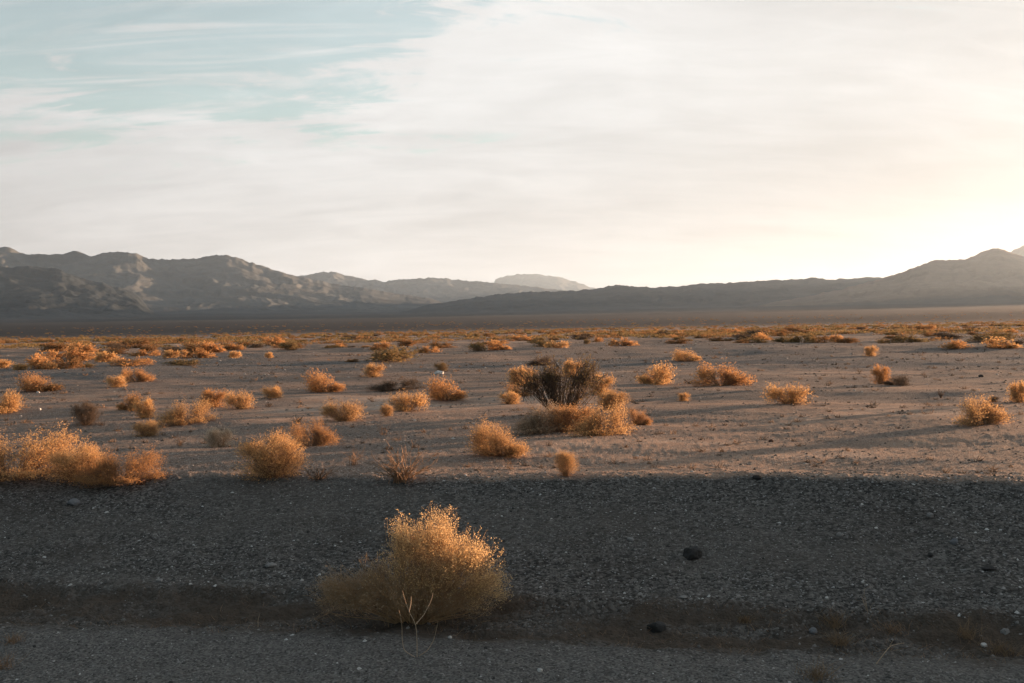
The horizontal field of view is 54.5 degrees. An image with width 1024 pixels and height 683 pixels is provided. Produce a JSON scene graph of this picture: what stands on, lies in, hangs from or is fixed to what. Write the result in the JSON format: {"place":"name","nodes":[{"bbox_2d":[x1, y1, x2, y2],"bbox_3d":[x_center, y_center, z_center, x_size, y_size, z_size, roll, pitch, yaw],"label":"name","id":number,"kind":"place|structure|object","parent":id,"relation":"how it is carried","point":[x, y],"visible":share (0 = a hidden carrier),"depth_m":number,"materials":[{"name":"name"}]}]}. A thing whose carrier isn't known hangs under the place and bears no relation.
{"place":"outdoors","nodes":[
{"label":"outdoors","id":0,"kind":"place"},
{"bbox_2d":[0,266,154,318],"bbox_3d":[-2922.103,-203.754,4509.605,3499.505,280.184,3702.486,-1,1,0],"label":"mountain","id":1,"kind":"structure","parent":0,"point":[26,292],"depth_m":4192.85,"materials":[{"name":"stone"}]},
{"bbox_2d":[0,247,441,313],"bbox_3d":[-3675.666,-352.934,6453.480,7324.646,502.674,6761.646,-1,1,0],"label":"mountain","id":2,"kind":"structure","parent":0,"point":[216,284],"depth_m":6173.99,"materials":[{"name":"stone"}]},
{"bbox_2d":[298,271,564,302],"bbox_3d":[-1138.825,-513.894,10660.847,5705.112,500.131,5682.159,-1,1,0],"label":"mountain","id":3,"kind":"structure","parent":0,"point":[442,290],"depth_m":10347.49,"materials":[{"name":"stone"}]},
{"bbox_2d":[0,301,1023,682],"bbox_3d":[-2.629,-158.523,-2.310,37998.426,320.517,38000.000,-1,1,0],"label":"ground","id":4,"kind":"structure","parent":0,"point":[224,603],"depth_m":7.07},
{"bbox_2d":[0,388,28,413],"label":"desert shrub","id":5,"kind":"object","parent":4,"relation":"on","point":[12,404],"visible":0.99,"depth_m":15.08,"materials":[{"name":"plant"}]},
{"bbox_2d":[0,652,29,671],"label":"grass tuft","id":6,"kind":"object","parent":4,"relation":"on","point":[5,665],"visible":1,"depth_m":4.81,"materials":[{"name":"plant"}]},
{"bbox_2d":[8,371,65,391],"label":"desert shrub","id":7,"kind":"object","parent":4,"relation":"on","point":[31,383],"visible":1,"depth_m":21.34,"materials":[{"name":"orange plant"}]},
{"bbox_2d":[0,417,86,481],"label":"desert shrub","id":8,"kind":"object","parent":4,"relation":"on","point":[30,469],"visible":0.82,"depth_m":8.37,"materials":[{"name":"plant"}]},
{"bbox_2d":[24,350,62,369],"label":"desert shrub","id":9,"kind":"object","parent":4,"relation":"on","point":[38,361],"visible":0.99,"depth_m":34.70,"materials":[{"name":"orange plant"}]},
{"bbox_2d":[36,342,69,350],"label":"desert shrub","id":10,"kind":"object","parent":4,"relation":"on","point":[57,347],"visible":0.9,"depth_m":67.48,"materials":[{"name":"plant"}]},
{"bbox_2d":[51,355,85,368],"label":"desert shrub","id":11,"kind":"object","parent":4,"relation":"on","point":[74,363],"visible":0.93,"depth_m":35.16,"materials":[{"name":"plant"}]},
{"bbox_2d":[39,345,99,361],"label":"desert shrub","id":12,"kind":"object","parent":4,"relation":"on","point":[54,355],"visible":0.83,"depth_m":41.70,"materials":[{"name":"orange plant"}]},
{"bbox_2d":[39,440,107,483],"bbox_3d":[-3.604,0.999,8.272,0.600,0.329,0.602,-1,1,1],"label":"desert shrub","id":13,"kind":"object","parent":4,"relation":"on","point":[87,454],"visible":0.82,"depth_m":8.19,"materials":[{"name":"plant"}]},
{"bbox_2d":[64,341,101,355],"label":"desert shrub","id":14,"kind":"object","parent":4,"relation":"on","point":[89,348],"visible":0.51,"depth_m":52.58,"materials":[{"name":"orange plant"}]},
{"bbox_2d":[67,399,103,425],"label":"desert shrub","id":15,"kind":"object","parent":4,"relation":"on","point":[86,410],"visible":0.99,"depth_m":12.66,"materials":[{"name":"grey plant"}]},
{"bbox_2d":[93,350,121,361],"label":"desert shrub","id":16,"kind":"object","parent":4,"relation":"on","point":[104,356],"visible":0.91,"depth_m":40.75,"materials":[{"name":"plant"}]},
{"bbox_2d":[92,347,130,353],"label":"desert shrub","id":17,"kind":"object","parent":4,"relation":"on","point":[115,350],"visible":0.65,"depth_m":56.45,"materials":[{"name":"plant"}]},
{"bbox_2d":[103,374,127,387],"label":"desert shrub","id":18,"kind":"object","parent":4,"relation":"on","point":[117,381],"visible":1,"depth_m":22.08,"materials":[{"name":"plant"}]},
{"bbox_2d":[66,443,171,488],"bbox_3d":[-3.195,1.000,8.059,0.853,0.343,0.526,-1,1,-15],"label":"desert shrub","id":19,"kind":"object","parent":4,"relation":"on","point":[105,472],"visible":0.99,"depth_m":8.06,"materials":[{"name":"orange plant"}]},
{"bbox_2d":[116,391,144,410],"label":"desert shrub","id":20,"kind":"object","parent":4,"relation":"on","point":[123,406],"visible":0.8,"depth_m":15.06,"materials":[{"name":"orange plant"}]},
{"bbox_2d":[106,355,156,365],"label":"desert shrub","id":21,"kind":"object","parent":4,"relation":"on","point":[135,362],"visible":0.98,"depth_m":37.50,"materials":[{"name":"orange plant"}]},
{"bbox_2d":[118,364,157,381],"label":"desert shrub","id":22,"kind":"object","parent":4,"relation":"on","point":[142,376],"visible":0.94,"depth_m":24.11,"materials":[{"name":"orange plant"}]},
{"bbox_2d":[114,335,162,347],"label":"desert shrub","id":23,"kind":"object","parent":4,"relation":"on","point":[139,343],"visible":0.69,"depth_m":78.19,"materials":[{"name":"plant"}]},
{"bbox_2d":[131,395,157,418],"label":"desert shrub","id":24,"kind":"object","parent":4,"relation":"on","point":[143,410],"visible":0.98,"depth_m":13.77,"materials":[{"name":"plant"}]},
{"bbox_2d":[127,349,161,356],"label":"desert shrub","id":25,"kind":"object","parent":4,"relation":"on","point":[142,353],"visible":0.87,"depth_m":53.20,"materials":[{"name":"orange plant"}]},
{"bbox_2d":[130,418,163,436],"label":"desert shrub","id":26,"kind":"object","parent":4,"relation":"on","point":[149,424],"visible":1,"depth_m":11.46,"materials":[{"name":"plant"}]},
{"bbox_2d":[161,349,180,357],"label":"desert shrub","id":27,"kind":"object","parent":4,"relation":"on","point":[169,353],"visible":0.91,"depth_m":46.47,"materials":[{"name":"plant"}]},
{"bbox_2d":[163,359,205,365],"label":"desert shrub","id":28,"kind":"object","parent":4,"relation":"on","point":[188,362],"visible":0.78,"depth_m":35.68,"materials":[{"name":"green plant"}]},
{"bbox_2d":[152,396,221,426],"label":"desert shrub","id":29,"kind":"object","parent":4,"relation":"on","point":[178,417],"visible":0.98,"depth_m":12.63,"materials":[{"name":"plant"}]},
{"bbox_2d":[175,348,216,357],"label":"desert shrub","id":30,"kind":"object","parent":4,"relation":"on","point":[200,354],"visible":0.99,"depth_m":46.10,"materials":[{"name":"orange plant"}]},
{"bbox_2d":[178,341,224,352],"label":"desert shrub","id":31,"kind":"object","parent":4,"relation":"on","point":[190,347],"visible":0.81,"depth_m":56.49,"materials":[{"name":"orange plant"}]},
{"bbox_2d":[196,387,228,406],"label":"desert shrub","id":32,"kind":"object","parent":4,"relation":"on","point":[215,401],"visible":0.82,"depth_m":15.63,"materials":[{"name":"orange plant"}]},
{"bbox_2d":[198,339,227,351],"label":"desert shrub","id":33,"kind":"object","parent":4,"relation":"on","point":[217,349],"visible":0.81,"depth_m":57.04,"materials":[{"name":"orange plant"}]},
{"bbox_2d":[199,424,236,447],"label":"desert shrub","id":34,"kind":"object","parent":4,"relation":"on","point":[215,435],"visible":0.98,"depth_m":10.36,"materials":[{"name":"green plant"}]},
{"bbox_2d":[223,389,257,408],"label":"desert shrub","id":35,"kind":"object","parent":4,"relation":"on","point":[233,400],"visible":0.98,"depth_m":15.29,"materials":[{"name":"plant"}]},
{"bbox_2d":[229,427,312,482],"bbox_3d":[-1.957,0.920,8.103,0.693,0.415,0.695,-1,1,-2],"label":"desert shrub","id":36,"kind":"object","parent":4,"relation":"on","point":[270,463],"visible":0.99,"depth_m":8.03,"materials":[{"name":"plant"}]},
{"bbox_2d":[260,385,284,398],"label":"desert shrub","id":37,"kind":"object","parent":4,"relation":"on","point":[273,393],"visible":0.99,"depth_m":17.38,"materials":[{"name":"plant"}]},
{"bbox_2d":[259,335,288,344],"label":"desert shrub","id":38,"kind":"object","parent":4,"relation":"on","point":[275,341],"visible":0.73,"depth_m":81.33,"materials":[{"name":"orange plant"}]},
{"bbox_2d":[278,340,299,349],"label":"desert shrub","id":39,"kind":"object","parent":4,"relation":"on","point":[284,345],"visible":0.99,"depth_m":60.44,"materials":[{"name":"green plant"}]},
{"bbox_2d":[286,415,342,446],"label":"desert shrub","id":40,"kind":"object","parent":4,"relation":"on","point":[320,438],"visible":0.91,"depth_m":10.27,"materials":[{"name":"orange plant"}]},
{"bbox_2d":[306,465,339,480],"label":"bare twigs","id":41,"kind":"object","parent":4,"relation":"on","point":[318,476],"visible":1,"depth_m":7.94,"materials":[{"name":"plant"}]},
{"bbox_2d":[301,367,346,392],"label":"desert shrub","id":42,"kind":"object","parent":4,"relation":"on","point":[315,385],"visible":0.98,"depth_m":19.27,"materials":[{"name":"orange plant"}]},
{"bbox_2d":[318,394,369,421],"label":"desert shrub","id":43,"kind":"object","parent":4,"relation":"on","point":[346,415],"visible":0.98,"depth_m":12.66,"materials":[{"name":"plant"}]},
{"bbox_2d":[363,363,386,376],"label":"desert shrub","id":44,"kind":"object","parent":4,"relation":"on","point":[371,371],"visible":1,"depth_m":24.18,"materials":[{"name":"plant"}]},
{"bbox_2d":[369,340,391,350],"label":"desert shrub","id":45,"kind":"object","parent":4,"relation":"on","point":[381,346],"visible":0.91,"depth_m":57.46,"materials":[{"name":"orange plant"}]},
{"bbox_2d":[379,403,395,416],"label":"desert shrub","id":46,"kind":"object","parent":4,"relation":"on","point":[386,409],"visible":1,"depth_m":13.21,"materials":[{"name":"plant"}]},
{"bbox_2d":[366,344,419,362],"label":"desert shrub","id":47,"kind":"object","parent":4,"relation":"on","point":[395,353],"visible":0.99,"depth_m":36.98,"materials":[{"name":"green plant"}]},
{"bbox_2d":[361,375,424,391],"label":"desert shrub","id":48,"kind":"object","parent":4,"relation":"on","point":[387,386],"visible":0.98,"depth_m":19.46,"materials":[{"name":"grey plant"}]},
{"bbox_2d":[367,440,440,483],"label":"bare twigs","id":49,"kind":"object","parent":4,"relation":"on","point":[398,476],"visible":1,"depth_m":7.80,"materials":[{"name":"plant"}]},
{"bbox_2d":[383,389,429,411],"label":"desert shrub","id":50,"kind":"object","parent":4,"relation":"on","point":[404,405],"visible":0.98,"depth_m":14.46,"materials":[{"name":"plant"}]},
{"bbox_2d":[396,338,419,345],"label":"desert shrub","id":51,"kind":"object","parent":4,"relation":"on","point":[406,342],"visible":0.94,"depth_m":63.49,"materials":[{"name":"plant"}]},
{"bbox_2d":[303,501,515,625],"bbox_3d":[-0.568,1.243,5.532,1.190,0.710,0.654,-1,1,0],"label":"desert shrub","id":52,"kind":"object","parent":4,"relation":"on","point":[417,595],"visible":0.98,"depth_m":5.52,"materials":[{"name":"plant"}]},
{"bbox_2d":[399,591,437,656],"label":"dead stalk","id":53,"kind":"object","parent":4,"relation":"on","point":[415,626],"visible":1,"depth_m":4.85,"materials":[{"name":"plant"}]},
{"bbox_2d":[414,345,440,352],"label":"desert shrub","id":54,"kind":"object","parent":4,"relation":"on","point":[435,349],"visible":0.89,"depth_m":50.00,"materials":[{"name":"orange plant"}]},
{"bbox_2d":[428,340,455,347],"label":"desert shrub","id":55,"kind":"object","parent":4,"relation":"on","point":[438,345],"visible":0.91,"depth_m":58.60,"materials":[{"name":"plant"}]},
{"bbox_2d":[421,375,468,401],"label":"desert shrub","id":56,"kind":"object","parent":4,"relation":"on","point":[443,390],"visible":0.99,"depth_m":16.00,"materials":[{"name":"orange plant"}]},
{"bbox_2d":[468,341,486,350],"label":"desert shrub","id":57,"kind":"object","parent":4,"relation":"on","point":[477,345],"visible":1,"depth_m":49.90,"materials":[{"name":"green plant"}]},
{"bbox_2d":[464,417,531,457],"bbox_3d":[-0.175,0.871,9.142,0.493,0.404,0.733,-2,1,-35],"label":"desert shrub","id":58,"kind":"object","parent":4,"relation":"on","point":[490,441],"visible":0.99,"depth_m":9.01,"materials":[{"name":"plant"}]},
{"bbox_2d":[485,339,510,349],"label":"desert shrub","id":59,"kind":"object","parent":4,"relation":"on","point":[494,346],"visible":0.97,"depth_m":50.13,"materials":[{"name":"orange plant"}]},
{"bbox_2d":[496,391,521,404],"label":"desert shrub","id":60,"kind":"object","parent":4,"relation":"on","point":[511,398],"visible":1,"depth_m":15.45,"materials":[{"name":"plant"}]},
{"bbox_2d":[0,343,1022,474],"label":"weeds","id":61,"kind":"object","parent":4,"relation":"on","point":[548,444],"visible":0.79,"depth_m":13.06,"materials":[{"name":"plant"}]},
{"bbox_2d":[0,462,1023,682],"bbox_3d":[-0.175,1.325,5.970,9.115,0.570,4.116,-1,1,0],"label":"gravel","id":62,"kind":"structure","parent":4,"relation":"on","point":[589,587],"depth_m":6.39,"materials":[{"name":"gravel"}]},
{"bbox_2d":[0,312,1023,348],"bbox_3d":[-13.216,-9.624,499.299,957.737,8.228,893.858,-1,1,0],"label":"scrub","id":63,"kind":"object","parent":4,"relation":"on","point":[394,335],"visible":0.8,"depth_m":141.30,"materials":[{"name":"brown plant"}]},
{"bbox_2d":[0,335,1023,480],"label":"pebbles","id":64,"kind":"object","parent":4,"relation":"on","point":[852,463],"visible":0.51,"depth_m":15.03,"materials":[{"name":"stone"}]},
{"bbox_2d":[3,579,1022,663],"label":"dry grass","id":65,"kind":"structure","parent":4,"relation":"on","point":[621,629],"depth_m":5.33,"materials":[{"name":"plant"}]},
{"bbox_2d":[504,384,529,395],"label":"desert shrub","id":66,"kind":"object","parent":4,"relation":"on","point":[512,390],"visible":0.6,"depth_m":16.64,"materials":[{"name":"orange plant"}]},
{"bbox_2d":[502,365,535,385],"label":"desert shrub","id":67,"kind":"object","parent":4,"relation":"on","point":[512,376],"visible":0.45,"depth_m":20.15,"materials":[{"name":"plant"}]},
{"bbox_2d":[507,399,566,435],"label":"desert shrub","id":68,"kind":"object","parent":4,"relation":"on","point":[532,426],"visible":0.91,"depth_m":11.16,"materials":[{"name":"brown plant"}]},
{"bbox_2d":[523,354,556,365],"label":"desert shrub","id":69,"kind":"object","parent":4,"relation":"on","point":[542,360],"visible":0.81,"depth_m":29.55,"materials":[{"name":"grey plant"}]},
{"bbox_2d":[543,340,569,347],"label":"desert shrub","id":70,"kind":"object","parent":4,"relation":"on","point":[559,344],"visible":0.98,"depth_m":50.56,"materials":[{"name":"plant"}]},
{"bbox_2d":[510,353,607,411],"bbox_3d":[0.568,0.580,12.817,1.358,0.859,0.602,-1,1,0],"label":"desert shrub","id":71,"kind":"object","parent":4,"relation":"on","point":[581,381],"visible":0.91,"depth_m":12.75,"materials":[{"name":"brown plant"}]},
{"bbox_2d":[552,448,579,475],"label":"desert shrub","id":72,"kind":"object","parent":4,"relation":"on","point":[562,463],"visible":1,"depth_m":7.73,"materials":[{"name":"plant"}]},
{"bbox_2d":[558,358,582,376],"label":"desert shrub","id":73,"kind":"object","parent":4,"relation":"on","point":[569,365],"visible":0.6,"depth_m":23.32,"materials":[{"name":"plant"}]},
{"bbox_2d":[541,399,603,432],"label":"desert shrub","id":74,"kind":"object","parent":4,"relation":"on","point":[567,415],"visible":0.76,"depth_m":11.27,"materials":[{"name":"orange plant"}]},
{"bbox_2d":[583,372,617,394],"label":"desert shrub","id":75,"kind":"object","parent":4,"relation":"on","point":[605,385],"visible":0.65,"depth_m":16.91,"materials":[{"name":"plant"}]},
{"bbox_2d":[564,397,637,436],"bbox_3d":[1.047,0.827,10.863,1.025,0.455,0.595,-2,1,-37],"label":"desert shrub","id":76,"kind":"object","parent":4,"relation":"on","point":[596,429],"visible":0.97,"depth_m":10.82,"materials":[{"name":"plant"}]},
{"bbox_2d":[594,388,630,409],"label":"desert shrub","id":77,"kind":"object","parent":4,"relation":"on","point":[608,399],"visible":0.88,"depth_m":13.65,"materials":[{"name":"plant"}]},
{"bbox_2d":[605,337,638,345],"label":"desert shrub","id":78,"kind":"object","parent":4,"relation":"on","point":[625,342],"visible":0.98,"depth_m":54.10,"materials":[{"name":"orange plant"}]},
{"bbox_2d":[628,406,652,424],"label":"desert shrub","id":79,"kind":"object","parent":4,"relation":"on","point":[642,419],"visible":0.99,"depth_m":11.97,"materials":[{"name":"orange plant"}]},
{"bbox_2d":[647,621,665,632],"bbox_3d":[0.791,1.551,5.395,0.090,0.074,0.094,0,1,40],"label":"stone","id":80,"kind":"object","parent":4,"relation":"on","point":[658,626],"visible":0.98,"depth_m":5.36,"materials":[{"name":"stone"}]},
{"bbox_2d":[635,360,680,384],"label":"desert shrub","id":81,"kind":"object","parent":4,"relation":"on","point":[661,376],"visible":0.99,"depth_m":19.69,"materials":[{"name":"plant"}]},
{"bbox_2d":[670,348,700,360],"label":"desert shrub","id":82,"kind":"object","parent":4,"relation":"on","point":[681,356],"visible":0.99,"depth_m":30.20,"materials":[{"name":"plant"}]},
{"bbox_2d":[683,546,701,560],"bbox_3d":[1.135,1.338,6.267,0.130,0.095,0.110,-2,1,-41],"label":"stone","id":83,"kind":"object","parent":4,"relation":"on","point":[692,553],"visible":0.98,"depth_m":6.23,"materials":[{"name":"stone"}]},
{"bbox_2d":[678,357,756,386],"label":"desert shrub","id":84,"kind":"object","parent":4,"relation":"on","point":[707,378],"visible":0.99,"depth_m":18.86,"materials":[{"name":"orange plant"}]},
{"bbox_2d":[760,382,817,404],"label":"desert shrub","id":85,"kind":"object","parent":4,"relation":"on","point":[792,396],"visible":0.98,"depth_m":14.19,"materials":[{"name":"plant"}]},
{"bbox_2d":[781,334,819,342],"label":"desert shrub","id":86,"kind":"object","parent":4,"relation":"on","point":[797,339],"visible":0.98,"depth_m":57.49,"materials":[{"name":"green plant"}]},
{"bbox_2d":[795,652,844,682],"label":"grass tuft","id":87,"kind":"object","parent":4,"relation":"on","point":[818,672],"visible":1,"depth_m":4.47,"materials":[{"name":"plant"}]},
{"bbox_2d":[815,607,852,629],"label":"grass tuft","id":88,"kind":"object","parent":4,"relation":"on","point":[834,624],"visible":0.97,"depth_m":5.34,"materials":[{"name":"plant"}]},
{"bbox_2d":[814,625,858,648],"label":"grass tuft","id":89,"kind":"object","parent":4,"relation":"on","point":[837,642],"visible":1,"depth_m":5.03,"materials":[{"name":"plant"}]},
{"bbox_2d":[863,344,878,355],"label":"desert shrub","id":90,"kind":"object","parent":4,"relation":"on","point":[869,351],"visible":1,"depth_m":32.79,"materials":[{"name":"plant"}]},
{"bbox_2d":[869,363,892,383],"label":"desert shrub","id":91,"kind":"object","parent":4,"relation":"on","point":[884,373],"visible":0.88,"depth_m":18.80,"materials":[{"name":"orange plant"}]},
{"bbox_2d":[872,620,908,635],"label":"grass tuft","id":92,"kind":"object","parent":4,"relation":"on","point":[893,629],"visible":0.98,"depth_m":5.24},
{"bbox_2d":[881,373,910,385],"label":"desert shrub","id":93,"kind":"object","parent":4,"relation":"on","point":[900,381],"visible":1,"depth_m":18.27,"materials":[{"name":"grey plant"}]},
{"bbox_2d":[888,333,926,342],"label":"desert shrub","id":94,"kind":"object","parent":4,"relation":"on","point":[911,338],"visible":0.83,"depth_m":56.64,"materials":[{"name":"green plant"}]},
{"bbox_2d":[930,331,965,338],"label":"desert shrub","id":95,"kind":"object","parent":4,"relation":"on","point":[943,335],"visible":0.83,"depth_m":63.16,"materials":[{"name":"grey plant"}]},
{"bbox_2d":[938,339,973,348],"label":"desert shrub","id":96,"kind":"object","parent":4,"relation":"on","point":[956,344],"visible":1,"depth_m":40.53,"materials":[{"name":"orange plant"}]},
{"bbox_2d":[942,616,989,639],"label":"grass tuft","id":97,"kind":"object","parent":4,"relation":"on","point":[967,635],"visible":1,"depth_m":5.11,"materials":[{"name":"plant"}]},
{"bbox_2d":[945,389,1017,427],"bbox_3d":[5.157,0.738,11.057,0.994,0.423,0.577,-2,1,-36],"label":"desert shrub","id":98,"kind":"object","parent":4,"relation":"on","point":[986,415],"visible":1,"depth_m":11.00,"materials":[{"name":"plant"}]},
{"bbox_2d":[964,332,1017,340],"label":"desert shrub","id":99,"kind":"object","parent":4,"relation":"on","point":[976,337],"visible":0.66,"depth_m":51.19,"materials":[{"name":"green plant"}]},
{"bbox_2d":[968,632,1023,657],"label":"grass tuft","id":100,"kind":"object","parent":4,"relation":"on","point":[999,647],"visible":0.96,"depth_m":4.93,"materials":[{"name":"plant"}]},
{"bbox_2d":[980,335,1023,348],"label":"desert shrub","id":101,"kind":"object","parent":4,"relation":"on","point":[992,342],"visible":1,"depth_m":40.15,"materials":[{"name":"plant"}]},
{"bbox_2d":[1003,380,1023,402],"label":"desert shrub","id":102,"kind":"object","parent":4,"relation":"on","point":[1018,391],"visible":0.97,"depth_m":14.14,"materials":[{"name":"plant"}]},
{"bbox_2d":[0,0,1023,288],"label":"sky","id":103,"kind":"structure","parent":0,"point":[596,144],"materials":[{"name":"white"}]},
{"bbox_2d":[494,274,595,290],"bbox_3d":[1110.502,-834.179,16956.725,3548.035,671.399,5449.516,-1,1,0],"label":"mountain","id":104,"kind":"structure","parent":0,"point":[544,281],"depth_m":16725.62,"materials":[{"name":"stone"}]},
{"bbox_2d":[402,277,881,312],"bbox_3d":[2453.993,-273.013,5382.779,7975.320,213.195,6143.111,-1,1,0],"label":"mountain","id":105,"kind":"structure","parent":0,"point":[757,293],"depth_m":4983.29,"materials":[{"name":"stone"}]},
{"bbox_2d":[758,248,1023,306],"bbox_3d":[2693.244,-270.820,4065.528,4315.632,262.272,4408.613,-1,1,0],"label":"mountain","id":106,"kind":"structure","parent":0,"point":[994,275],"depth_m":3713.33,"materials":[{"name":"stone"}]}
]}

